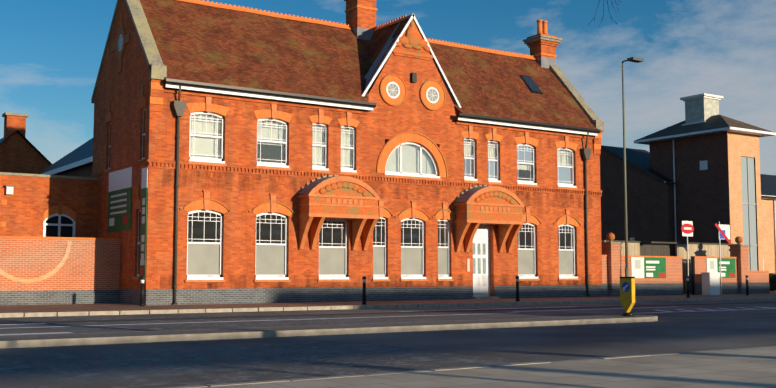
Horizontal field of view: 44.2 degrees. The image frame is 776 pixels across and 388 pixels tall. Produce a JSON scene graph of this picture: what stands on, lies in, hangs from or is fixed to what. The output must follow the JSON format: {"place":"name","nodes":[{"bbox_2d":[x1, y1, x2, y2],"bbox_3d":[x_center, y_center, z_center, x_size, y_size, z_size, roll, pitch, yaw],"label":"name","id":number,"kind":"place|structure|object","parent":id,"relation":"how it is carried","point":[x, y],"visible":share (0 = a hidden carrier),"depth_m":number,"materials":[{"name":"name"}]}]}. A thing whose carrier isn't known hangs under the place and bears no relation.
{"place":"outdoors","nodes":[
{"label":"outdoors","id":0,"kind":"place"},
{"bbox_2d":[0,112,51,173],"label":"house","id":1,"kind":"structure","parent":0,"point":[20,152],"depth_m":52.71,"materials":[{"name":"red brick"}]},
{"bbox_2d":[38,138,92,229],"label":"roof","id":2,"kind":"structure","parent":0,"point":[78,161],"depth_m":44.06,"materials":[{"name":"grey tile"}]},
{"bbox_2d":[160,94,589,288],"bbox_3d":[0.924,0.402,40.142,21.700,7.110,0.001,3,-6,-34],"label":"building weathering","id":3,"kind":"object","parent":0,"point":[377,192],"visible":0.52,"depth_m":39.26,"materials":[{"name":"orange brick"}]},
{"bbox_2d":[190,114,569,173],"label":"window blinds","id":4,"kind":"object","parent":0,"point":[267,134],"depth_m":38.17,"materials":[{"name":"white fabric"}]},
{"bbox_2d":[188,126,571,245],"bbox_3d":[-0.009,0.463,41.538,22.100,7.700,3.050,3,-6,-34],"label":"building interior","id":5,"kind":"object","parent":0,"point":[214,232],"depth_m":39.87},
{"bbox_2d":[0,299,775,387],"bbox_3d":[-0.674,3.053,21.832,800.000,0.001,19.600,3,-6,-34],"label":"road","id":6,"kind":"structure","parent":0,"point":[698,329],"depth_m":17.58,"materials":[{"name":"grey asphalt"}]},
{"bbox_2d":[0,315,657,348],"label":"median island","id":7,"kind":"structure","parent":6,"relation":"on","point":[25,341],"depth_m":18.93,"materials":[{"name":"concrete"}]},
{"bbox_2d":[620,277,634,315],"bbox_3d":[6.272,2.679,24.979,0.331,1.030,0.408,3,-6,-34],"label":"bollard","id":8,"kind":"object","parent":7,"relation":"on","point":[627,293],"visible":0.9,"depth_m":24.89,"materials":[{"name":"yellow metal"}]},
{"bbox_2d":[0,296,775,317],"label":"kerb","id":9,"kind":"structure","parent":6,"relation":"on","point":[79,313],"depth_m":32.63,"materials":[{"name":"concrete"}]},
{"bbox_2d":[164,346,775,387],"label":"kerb","id":10,"kind":"structure","parent":6,"relation":"on","point":[282,380],"depth_m":11.00,"materials":[{"name":"concrete"}]},
{"bbox_2d":[0,292,775,312],"bbox_3d":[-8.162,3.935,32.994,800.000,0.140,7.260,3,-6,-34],"label":"pavement","id":11,"kind":"structure","parent":0,"point":[62,308],"depth_m":34.38,"materials":[{"name":"grey concrete"}]},
{"bbox_2d":[0,236,120,304],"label":"boundary wall","id":12,"kind":"structure","parent":11,"relation":"on","point":[53,270],"depth_m":34.77,"materials":[{"name":"brick"}]},
{"bbox_2d":[139,276,144,305],"bbox_3d":[-8.386,3.318,32.569,0.170,1.019,0.170,3,-6,-34],"label":"bollard","id":13,"kind":"object","parent":11,"relation":"on","point":[142,279],"visible":1,"depth_m":32.52,"materials":[{"name":"black metal"}]},
{"bbox_2d":[92,0,602,304],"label":"building walls","id":14,"kind":"structure","parent":11,"relation":"on","point":[380,123],"depth_m":38.11,"materials":[{"name":"brick"}]},
{"bbox_2d":[108,167,147,280],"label":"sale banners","id":15,"kind":"structure","parent":14,"relation":"attached to","point":[120,201],"depth_m":35.72,"materials":[{"name":"green plastic"}]},
{"bbox_2d":[172,85,185,304],"bbox_3d":[-7.536,-0.015,34.261,0.440,7.948,0.382,3,-6,-34],"label":"downpipe","id":16,"kind":"object","parent":14,"relation":"attached to","point":[178,107],"visible":0.96,"depth_m":34.38,"materials":[{"name":"metal"}]},
{"bbox_2d":[297,175,379,249],"bbox_3d":[-1.937,0.696,37.659,3.260,2.990,0.900,3,-6,-34],"label":"door canopy","id":17,"kind":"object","parent":14,"relation":"attached to","point":[323,198],"depth_m":37.28,"materials":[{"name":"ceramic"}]},
{"bbox_2d":[108,34,577,279],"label":"window frames","id":18,"kind":"structure","parent":14,"relation":"in","point":[284,276],"depth_m":38.74,"materials":[{"name":"white wood"}]},
{"bbox_2d":[109,36,573,274],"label":"window panes","id":19,"kind":"structure","parent":18,"relation":"in","point":[203,259],"depth_m":39.37,"materials":[{"name":"glass"}]},
{"bbox_2d":[91,13,601,281],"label":"decorative brick trim","id":20,"kind":"structure","parent":14,"relation":"attached to","point":[207,202],"depth_m":39.47,"materials":[{"name":"orange brick"}]},
{"bbox_2d":[91,0,603,131],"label":"building copings","id":21,"kind":"object","parent":14,"relation":"on","point":[157,68],"visible":0.62,"depth_m":36.34,"materials":[{"name":"beige stone"}]},
{"bbox_2d":[140,0,597,128],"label":"building roof","id":22,"kind":"structure","parent":14,"relation":"on","point":[205,44],"depth_m":39.71,"materials":[{"name":"brown tile"}]},
{"bbox_2d":[174,0,536,60],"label":"ridge tiles","id":23,"kind":"object","parent":22,"relation":"on","point":[321,22],"visible":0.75,"depth_m":42.09,"materials":[{"name":"orange tile"}]},
{"bbox_2d":[344,0,376,39],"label":"chimney","id":24,"kind":"object","parent":22,"relation":"on","point":[361,17],"visible":0.69,"depth_m":43.02,"materials":[{"name":"brick"}]},
{"bbox_2d":[519,75,542,93],"bbox_3d":[7.011,-5.363,46.743,0.700,1.031,0.937,3,-6,-34],"label":"skylight","id":25,"kind":"object","parent":22,"relation":"in","point":[530,83],"visible":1,"depth_m":46.66},
{"bbox_2d":[523,20,561,68],"bbox_3d":[8.037,-7.562,49.629,1.520,2.940,1.370,3,-6,-34],"label":"chimney","id":26,"kind":"object","parent":22,"relation":"on","point":[541,44],"visible":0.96,"depth_m":49.27,"materials":[{"name":"brick"}]},
{"bbox_2d":[164,78,600,135],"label":"building gutters","id":27,"kind":"object","parent":14,"relation":"attached to","point":[202,87],"visible":0.92,"depth_m":37.77,"materials":[{"name":"white plastic"}]},
{"bbox_2d":[362,13,461,107],"bbox_3d":[0.849,-5.627,41.029,5.560,4.166,0.850,3,-6,-34],"label":"gable bargeboard","id":28,"kind":"object","parent":14,"relation":"attached to","point":[387,55],"visible":0.41,"depth_m":40.82,"materials":[{"name":"white wood"}]},
{"bbox_2d":[394,22,430,51],"bbox_3d":[1.058,-6.783,40.812,1.966,1.203,0.260,3,-6,-34],"label":"gable ornament","id":29,"kind":"object","parent":14,"relation":"attached to","point":[411,38],"visible":0.96,"depth_m":40.70,"materials":[{"name":"orange stone"}]},
{"bbox_2d":[467,225,498,298],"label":"door","id":30,"kind":"structure","parent":14,"relation":"in","point":[481,260],"depth_m":42.42,"materials":[{"name":"white wood"}]},
{"bbox_2d":[453,185,523,252],"bbox_3d":[4.447,1.051,41.914,3.260,2.990,0.900,3,-6,-34],"label":"door canopy","id":31,"kind":"object","parent":14,"relation":"attached to","point":[501,207],"depth_m":41.51,"materials":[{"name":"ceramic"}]},
{"bbox_2d":[581,132,590,296],"bbox_3d":[9.571,0.938,45.661,0.440,7.944,0.384,3,-6,-34],"label":"downpipe","id":32,"kind":"object","parent":14,"relation":"attached to","point":[585,152],"visible":0.9,"depth_m":45.77,"materials":[{"name":"metal"}]},
{"bbox_2d":[362,276,366,303],"bbox_3d":[-0.859,3.481,34.529,0.170,1.019,0.170,3,-6,-34],"label":"bollard","id":33,"kind":"object","parent":11,"relation":"on","point":[364,291],"visible":1,"depth_m":34.48,"materials":[{"name":"black metal"}]},
{"bbox_2d":[516,276,519,300],"bbox_3d":[5.209,3.804,38.393,0.170,1.019,0.170,3,-6,-34],"label":"bollard","id":34,"kind":"object","parent":11,"relation":"on","point":[517,288],"visible":1,"depth_m":38.34,"materials":[{"name":"black metal"}]},
{"bbox_2d":[622,57,643,276],"bbox_3d":[12.090,-0.865,46.907,0.960,11.740,0.710,3,-6,-34],"label":"street lamp","id":35,"kind":"object","parent":11,"relation":"on","point":[634,59],"visible":0.81,"depth_m":46.89,"materials":[{"name":"grey metal"}]},
{"bbox_2d":[601,240,736,293],"bbox_3d":[14.985,4.021,51.951,13.400,2.840,1.989,4,-6,-42],"label":"timber fence","id":36,"kind":"object","parent":11,"relation":"on","point":[636,248],"visible":0.27,"depth_m":52.81,"materials":[{"name":"beige wood"}]},
{"bbox_2d":[601,233,769,296],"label":"boundary wall","id":37,"kind":"structure","parent":11,"relation":"on","point":[613,266],"depth_m":49.18,"materials":[{"name":"brick"}]},
{"bbox_2d":[631,257,735,277],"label":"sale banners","id":38,"kind":"object","parent":37,"relation":"attached to","point":[648,267],"depth_m":48.55,"materials":[{"name":"green plastic"}]},
{"bbox_2d":[682,258,693,294],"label":"side gate","id":39,"kind":"structure","parent":37,"relation":"attached to","point":[685,274],"depth_m":49.94,"materials":[{"name":"black metal"}]},
{"bbox_2d":[681,220,693,275],"bbox_3d":[15.638,3.308,49.773,1.040,3.900,0.070,3,-6,-34],"label":"no entry sign","id":40,"kind":"object","parent":11,"relation":"on","point":[687,228],"visible":0.83,"depth_m":49.82,"materials":[{"name":"white metal"}]},
{"bbox_2d":[686,276,689,297],"bbox_3d":[13.827,4.273,44.016,0.170,1.019,0.170,3,-6,-34],"label":"bollard","id":41,"kind":"object","parent":11,"relation":"on","point":[687,285],"visible":1,"depth_m":43.97,"materials":[{"name":"black metal"}]},
{"bbox_2d":[701,272,719,294],"bbox_3d":[16.772,4.662,49.582,0.860,1.170,0.560,3,-6,-34],"label":"utility cabinet","id":42,"kind":"object","parent":11,"relation":"on","point":[710,283],"visible":1,"depth_m":49.37,"materials":[{"name":"white metal"}]},
{"bbox_2d":[715,222,730,293],"bbox_3d":[18.050,3.442,51.377,1.400,3.900,0.075,3,-6,-34],"label":"road sign","id":43,"kind":"object","parent":11,"relation":"on","point":[724,231],"visible":1,"depth_m":51.42,"materials":[{"name":"white metal"}]},
{"bbox_2d":[745,275,748,294],"bbox_3d":[18.562,4.716,49.330,0.170,1.019,0.170,3,-6,-34],"label":"bollard","id":44,"kind":"object","parent":11,"relation":"on","point":[747,287],"visible":1,"depth_m":49.28,"materials":[{"name":"black metal"}]},
{"bbox_2d":[769,273,775,290],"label":"bush","id":45,"kind":"object","parent":11,"relation":"on","point":[772,280],"visible":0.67,"depth_m":54.09,"materials":[{"name":"green plant"}]},
{"bbox_2d":[0,0,775,174],"label":"sky","id":46,"kind":"structure","parent":0,"point":[51,51],"materials":[{"name":"blue"}]},
{"bbox_2d":[198,347,775,387],"bbox_3d":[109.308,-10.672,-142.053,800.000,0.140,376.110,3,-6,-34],"label":"pavement","id":47,"kind":"structure","parent":0,"point":[749,368],"depth_m":10.41,"materials":[{"name":"grey concrete"}]},
{"bbox_2d":[590,0,619,25],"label":"tree","id":48,"kind":"object","parent":47,"relation":"on","point":[609,11],"visible":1,"depth_m":12.49,"materials":[{"name":"brown plant"}]},
{"bbox_2d":[760,174,775,273],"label":"block","id":49,"kind":"structure","parent":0,"point":[768,195],"depth_m":65.36,"materials":[{"name":"brick"}]},
{"label":"yard ground","id":50,"kind":"structure","parent":0,"visible":0},
{"bbox_2d":[0,172,97,237],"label":"annexe","id":51,"kind":"structure","parent":50,"relation":"on","point":[36,205],"depth_m":37.66,"materials":[{"name":"red brick"}]},
{"bbox_2d":[600,145,675,255],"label":"dark brick building","id":52,"kind":"structure","parent":50,"relation":"on","point":[650,204],"depth_m":66.76,"materials":[{"name":"brick"}]},
{"bbox_2d":[634,93,775,270],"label":"stair tower","id":53,"kind":"structure","parent":50,"relation":"on","point":[705,155],"depth_m":62.56,"materials":[{"name":"brick"}]}
]}

